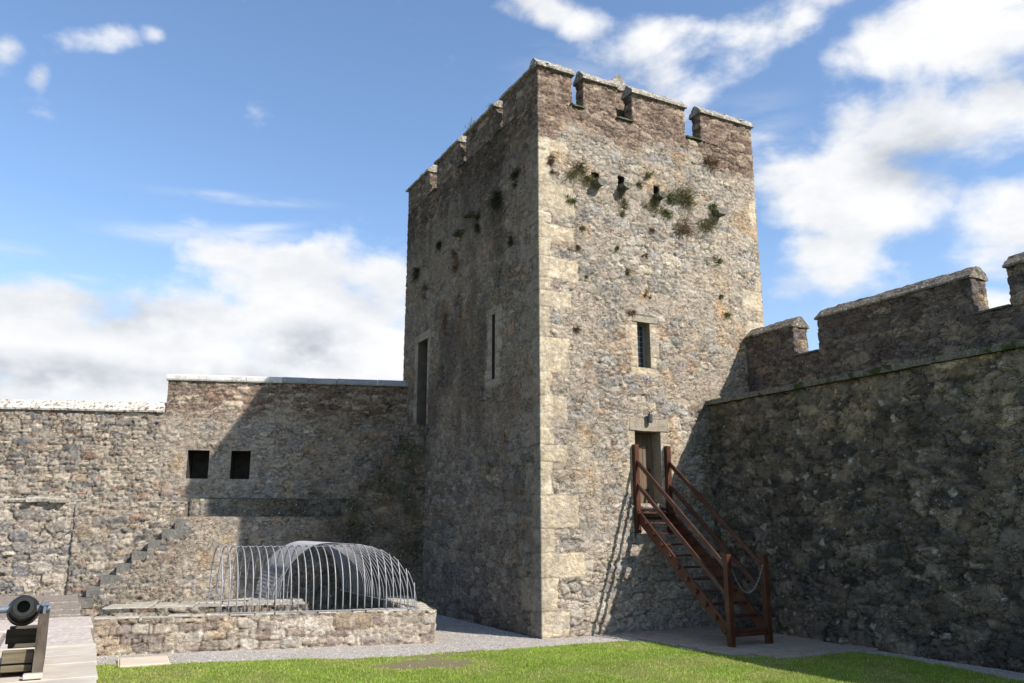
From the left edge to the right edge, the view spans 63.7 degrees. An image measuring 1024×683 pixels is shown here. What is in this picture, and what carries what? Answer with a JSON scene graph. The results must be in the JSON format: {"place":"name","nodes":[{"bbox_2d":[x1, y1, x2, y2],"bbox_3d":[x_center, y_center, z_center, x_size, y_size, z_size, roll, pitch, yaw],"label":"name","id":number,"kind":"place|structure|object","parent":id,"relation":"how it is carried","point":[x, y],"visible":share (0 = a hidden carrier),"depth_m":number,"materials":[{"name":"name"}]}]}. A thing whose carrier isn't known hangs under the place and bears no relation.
{"place":"outdoors","nodes":[
{"label":"outdoors","id":0,"kind":"place"},
{"bbox_2d":[0,595,94,645],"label":"terrace","id":1,"kind":"structure","parent":0,"point":[41,598],"depth_m":24.83,"materials":[{"name":"grey stone"}]},
{"bbox_2d":[0,598,80,619],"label":"rough flagstones","id":2,"kind":"object","parent":1,"relation":"on","point":[69,607],"visible":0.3,"depth_m":20.23,"materials":[{"name":"grey stone"}]},
{"bbox_2d":[0,616,92,647],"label":"flagstone paving","id":3,"kind":"structure","parent":1,"relation":"on","point":[68,630],"depth_m":15.53,"materials":[{"name":"grey stone"}]},
{"bbox_2d":[0,643,95,650],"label":"deck plank","id":4,"kind":"object","parent":1,"relation":"on","point":[65,645],"visible":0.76,"depth_m":13.18,"materials":[{"name":"beige wood"}]},
{"bbox_2d":[0,654,96,665],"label":"deck plank","id":5,"kind":"object","parent":1,"relation":"on","point":[66,659],"visible":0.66,"depth_m":11.98,"materials":[{"name":"beige wood"}]},
{"bbox_2d":[0,646,96,659],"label":"deck plank","id":6,"kind":"object","parent":1,"relation":"on","point":[65,651],"visible":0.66,"depth_m":12.71,"materials":[{"name":"beige wood"}]},
{"bbox_2d":[0,662,97,682],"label":"deck plank","id":7,"kind":"object","parent":1,"relation":"on","point":[68,671],"visible":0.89,"depth_m":10.86,"materials":[{"name":"beige wood"}]},
{"bbox_2d":[0,595,50,679],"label":"cannon","id":8,"kind":"object","parent":7,"relation":"on","point":[22,612],"visible":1,"depth_m":10.65,"materials":[{"name":"black metal"}]},
{"bbox_2d":[16,677,95,682],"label":"deck plank","id":9,"kind":"object","parent":1,"relation":"on","point":[84,680],"visible":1,"depth_m":10.32,"materials":[{"name":"beige wood"}]},
{"bbox_2d":[0,0,1023,402],"label":"sky","id":10,"kind":"structure","parent":0,"point":[196,187],"materials":[{"name":"blue"}]},
{"bbox_2d":[91,614,1023,679],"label":"gravel","id":11,"kind":"structure","parent":0,"point":[377,648],"depth_m":18.81,"materials":[{"name":"grey gravel"}]},
{"bbox_2d":[66,502,194,616],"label":"stone staircase","id":12,"kind":"structure","parent":11,"relation":"on","point":[122,552],"depth_m":26.41,"materials":[{"name":"grey stone"}]},
{"bbox_2d":[118,655,170,667],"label":"ground slab","id":13,"kind":"structure","parent":11,"relation":"on","point":[142,661],"depth_m":16.80,"materials":[{"name":"beige stone"}]},
{"bbox_2d":[0,374,426,609],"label":"curtain wall","id":14,"kind":"structure","parent":11,"relation":"on","point":[250,461],"depth_m":28.38,"materials":[{"name":"stone"}]},
{"bbox_2d":[92,596,436,655],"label":"stone wall","id":15,"kind":"structure","parent":11,"relation":"on","point":[133,628],"depth_m":18.96,"materials":[{"name":"grey stone"}]},
{"bbox_2d":[208,541,419,613],"bbox_3d":[-5.814,6.180,22.077,4.537,1.526,6.715,7,-14,-27],"label":"metal cage","id":16,"kind":"object","parent":15,"relation":"on","point":[328,546],"visible":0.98,"depth_m":20.52,"materials":[{"name":"grey metal"}]},
{"bbox_2d":[403,58,763,638],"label":"stone tower","id":17,"kind":"structure","parent":11,"relation":"on","point":[528,407],"depth_m":24.14,"materials":[{"name":"stone"}]},
{"bbox_2d":[411,267,418,282],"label":"wall weed","id":18,"kind":"object","parent":17,"relation":"attached to","point":[414,275],"depth_m":31.03,"materials":[{"name":"green plant"}]},
{"bbox_2d":[419,281,427,299],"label":"wall weed","id":19,"kind":"object","parent":17,"relation":"attached to","point":[424,290],"depth_m":30.09,"materials":[{"name":"green plant"}]},
{"bbox_2d":[434,238,440,252],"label":"wall weed","id":20,"kind":"object","parent":17,"relation":"attached to","point":[438,245],"depth_m":29.29,"materials":[{"name":"green plant"}]},
{"bbox_2d":[439,312,447,335],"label":"wall weed","id":21,"kind":"object","parent":17,"relation":"attached to","point":[444,317],"depth_m":28.07,"materials":[{"name":"green plant"}]},
{"bbox_2d":[448,249,458,275],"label":"wall weed","id":22,"kind":"object","parent":17,"relation":"attached to","point":[453,252],"depth_m":27.79,"materials":[{"name":"plant"}]},
{"bbox_2d":[472,208,480,233],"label":"wall weed","id":23,"kind":"object","parent":17,"relation":"attached to","point":[476,228],"depth_m":26.51,"materials":[{"name":"green plant"}]},
{"bbox_2d":[482,183,502,220],"bbox_3d":[-0.649,-4.231,25.259,0.503,1.170,1.039,7,-14,-27],"label":"wall weed","id":24,"kind":"object","parent":17,"relation":"attached to","point":[494,200],"depth_m":25.29,"materials":[{"name":"green plant"}]},
{"bbox_2d":[507,233,512,248],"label":"wall weed","id":25,"kind":"object","parent":17,"relation":"attached to","point":[509,242],"depth_m":24.25,"materials":[{"name":"green plant"}]},
{"bbox_2d":[507,164,520,189],"bbox_3d":[0.031,-4.848,24.328,0.277,0.808,0.722,7,-14,-27],"label":"wall weed","id":26,"kind":"object","parent":17,"relation":"attached to","point":[514,174],"depth_m":24.40,"materials":[{"name":"green plant"}]},
{"bbox_2d":[547,154,554,165],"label":"wall weed","id":27,"kind":"object","parent":17,"relation":"attached to","point":[551,161],"depth_m":23.48,"materials":[{"name":"plant"}]},
{"bbox_2d":[550,168,559,176],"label":"wall weed","id":28,"kind":"object","parent":17,"relation":"attached to","point":[555,172],"depth_m":23.46,"materials":[{"name":"brown plant"}]},
{"bbox_2d":[564,193,578,204],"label":"wall weed","id":29,"kind":"object","parent":17,"relation":"attached to","point":[572,200],"depth_m":23.55,"materials":[{"name":"green plant"}]},
{"bbox_2d":[573,325,582,332],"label":"wall weed","id":30,"kind":"object","parent":17,"relation":"attached to","point":[577,329],"depth_m":22.78,"materials":[{"name":"plant"}]},
{"bbox_2d":[565,160,595,185],"bbox_3d":[1.936,-4.833,23.675,1.212,1.043,0.415,7,-14,-27],"label":"wall weed","id":31,"kind":"object","parent":17,"relation":"attached to","point":[575,173],"depth_m":23.82,"materials":[{"name":"green plant"}]},
{"bbox_2d":[582,169,597,188],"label":"wall weed","id":32,"kind":"object","parent":17,"relation":"attached to","point":[591,179],"depth_m":23.97,"materials":[{"name":"green plant"}]},
{"bbox_2d":[618,191,629,209],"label":"wall weed","id":33,"kind":"object","parent":17,"relation":"attached to","point":[624,201],"depth_m":24.44,"materials":[{"name":"green plant"}]},
{"bbox_2d":[627,309,636,317],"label":"wall weed","id":34,"kind":"object","parent":17,"relation":"attached to","point":[631,313],"depth_m":23.78,"materials":[{"name":"plant"}]},
{"bbox_2d":[636,179,643,188],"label":"wall weed","id":35,"kind":"object","parent":17,"relation":"attached to","point":[639,185],"depth_m":24.87,"materials":[{"name":"green plant"}]},
{"bbox_2d":[637,325,644,367],"bbox_3d":[3.680,0.162,24.109,0.450,1.330,0.046,7,-14,-27],"label":"window","id":36,"kind":"structure","parent":17,"relation":"in","point":[640,328],"depth_m":24.17,"materials":[{"name":"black glass"}]},
{"bbox_2d":[635,432,653,503],"bbox_3d":[3.647,3.603,23.435,0.892,2.020,0.084,7,-14,-27],"label":"door","id":37,"kind":"structure","parent":17,"relation":"in","point":[644,440],"depth_m":23.57,"materials":[{"name":"brown wood"}]},
{"bbox_2d":[645,170,653,178],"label":"wall weed","id":38,"kind":"object","parent":17,"relation":"attached to","point":[648,175],"depth_m":25.13,"materials":[{"name":"green plant"}]},
{"bbox_2d":[647,413,652,422],"bbox_3d":[3.890,2.170,23.307,0.136,0.260,0.198,7,-14,-27],"label":"wall lamp","id":39,"kind":"object","parent":17,"relation":"attached to","point":[650,418],"visible":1,"depth_m":23.23,"materials":[{"name":"grey metal"}]},
{"bbox_2d":[643,196,660,214],"bbox_3d":[4.307,-4.132,24.873,0.851,0.702,0.288,7,-14,-27],"label":"wall weed","id":40,"kind":"object","parent":17,"relation":"attached to","point":[655,203],"depth_m":24.94,"materials":[{"name":"green plant"}]},
{"bbox_2d":[659,208,673,218],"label":"wall weed","id":41,"kind":"object","parent":17,"relation":"attached to","point":[668,213],"depth_m":25.12,"materials":[{"name":"green plant"}]},
{"bbox_2d":[667,189,683,204],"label":"wall weed","id":42,"kind":"object","parent":17,"relation":"attached to","point":[670,195],"depth_m":25.38,"materials":[{"name":"green plant"}]},
{"bbox_2d":[672,215,700,238],"bbox_3d":[5.372,-3.497,25.246,1.140,0.887,0.393,7,-14,-27],"label":"wall weed","id":43,"kind":"object","parent":17,"relation":"attached to","point":[689,230],"depth_m":25.35,"materials":[{"name":"plant"}]},
{"bbox_2d":[674,181,704,211],"bbox_3d":[5.534,-4.510,25.489,1.207,1.295,0.516,7,-14,-27],"label":"wall weed","id":44,"kind":"object","parent":17,"relation":"attached to","point":[691,201],"depth_m":25.61,"materials":[{"name":"green plant"}]},
{"bbox_2d":[698,217,717,233],"bbox_3d":[6.178,-3.603,25.715,1.079,0.799,0.378,7,-14,-27],"label":"wall weed","id":45,"kind":"object","parent":17,"relation":"attached to","point":[710,224],"depth_m":25.80,"materials":[{"name":"green plant"}]},
{"bbox_2d":[701,153,722,171],"bbox_3d":[6.445,-5.766,26.340,0.928,0.824,0.384,7,-14,-27],"label":"wall weed","id":46,"kind":"object","parent":17,"relation":"attached to","point":[711,161],"depth_m":26.44,"materials":[{"name":"plant"}]},
{"bbox_2d":[709,202,717,211],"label":"wall weed","id":47,"kind":"object","parent":17,"relation":"attached to","point":[714,206],"depth_m":26.09,"materials":[{"name":"green plant"}]},
{"bbox_2d":[713,255,723,265],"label":"wall weed","id":48,"kind":"object","parent":17,"relation":"attached to","point":[717,261],"depth_m":25.77,"materials":[{"name":"green plant"}]},
{"bbox_2d":[705,252,1023,672],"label":"curtain wall","id":49,"kind":"structure","parent":11,"relation":"on","point":[867,466],"depth_m":19.27,"materials":[{"name":"stone"}]},
{"bbox_2d":[96,640,1023,682],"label":"lawn","id":50,"kind":"structure","parent":0,"point":[402,664],"depth_m":16.07,"materials":[{"name":"green plant"}]},
{"bbox_2d":[620,626,878,658],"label":"stair paving","id":51,"kind":"structure","parent":0,"point":[712,639],"depth_m":19.37,"materials":[{"name":"grey concrete"}]},
{"bbox_2d":[632,444,772,646],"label":"wooden staircase","id":52,"kind":"structure","parent":51,"relation":"on","point":[729,590],"depth_m":20.68,"materials":[{"name":"brown wood"}]},
{"bbox_2d":[732,564,762,592],"bbox_3d":[5.559,5.606,19.429,1.019,0.652,0.043,7,-14,-27],"label":"chain","id":53,"kind":"object","parent":52,"relation":"hanging from","point":[741,587],"visible":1,"depth_m":19.35,"materials":[{"name":"metal"}]}
]}

